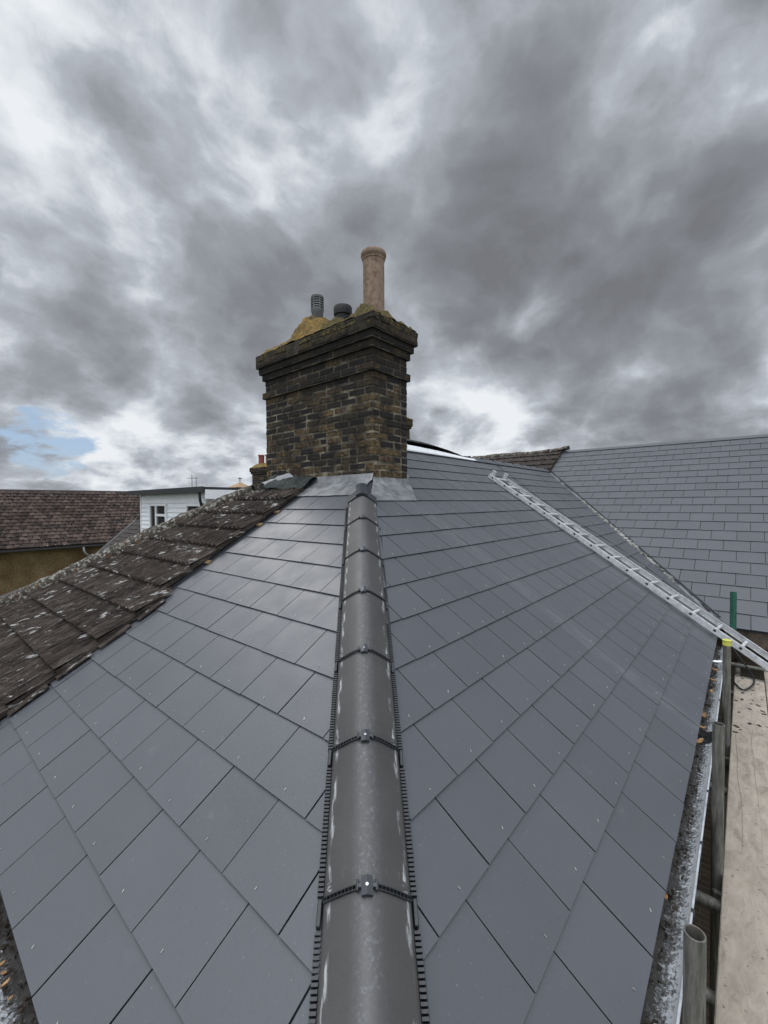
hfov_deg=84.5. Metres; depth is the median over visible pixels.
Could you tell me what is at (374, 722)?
slate house
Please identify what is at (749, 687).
cable
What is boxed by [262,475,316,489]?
plastic sheet
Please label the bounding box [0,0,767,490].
sky
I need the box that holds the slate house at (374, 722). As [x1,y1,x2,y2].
[0,246,767,1023]
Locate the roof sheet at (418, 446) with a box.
[407,439,476,460]
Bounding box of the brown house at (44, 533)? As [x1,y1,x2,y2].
[0,489,139,595]
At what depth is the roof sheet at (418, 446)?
6.41 m
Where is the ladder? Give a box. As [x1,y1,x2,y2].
[488,470,767,670]
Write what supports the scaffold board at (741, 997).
on the scaffold
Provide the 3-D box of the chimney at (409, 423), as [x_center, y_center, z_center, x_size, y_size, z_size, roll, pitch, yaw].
[0.105,1.776,13.222,1.406,9.548,0.906,1,2,40]
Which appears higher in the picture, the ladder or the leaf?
the ladder
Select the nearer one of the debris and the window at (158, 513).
the debris
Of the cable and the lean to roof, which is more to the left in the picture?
the lean to roof
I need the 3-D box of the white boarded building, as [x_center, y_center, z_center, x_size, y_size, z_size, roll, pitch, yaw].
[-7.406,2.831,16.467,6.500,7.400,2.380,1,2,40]
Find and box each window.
[149,504,167,527]
[185,504,199,511]
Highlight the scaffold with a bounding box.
[682,592,766,1023]
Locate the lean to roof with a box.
[95,519,139,553]
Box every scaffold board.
[714,675,767,1023]
[764,670,767,706]
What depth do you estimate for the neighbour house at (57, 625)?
3.85 m
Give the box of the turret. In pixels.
[230,478,247,487]
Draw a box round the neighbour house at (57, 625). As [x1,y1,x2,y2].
[0,446,569,718]
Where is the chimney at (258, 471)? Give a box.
[249,454,266,487]
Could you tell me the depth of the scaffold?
2.02 m
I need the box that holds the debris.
[733,678,767,732]
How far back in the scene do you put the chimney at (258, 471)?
15.71 m
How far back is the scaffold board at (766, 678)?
4.14 m
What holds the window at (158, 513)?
in the white boarded building
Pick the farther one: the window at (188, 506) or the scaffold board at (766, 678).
the window at (188, 506)
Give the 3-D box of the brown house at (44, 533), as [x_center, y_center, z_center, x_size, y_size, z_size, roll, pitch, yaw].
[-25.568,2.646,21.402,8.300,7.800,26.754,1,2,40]
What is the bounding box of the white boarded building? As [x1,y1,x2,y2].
[127,486,259,531]
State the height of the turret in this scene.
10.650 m
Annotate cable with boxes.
[496,464,754,690]
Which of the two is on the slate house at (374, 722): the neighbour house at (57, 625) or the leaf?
the leaf

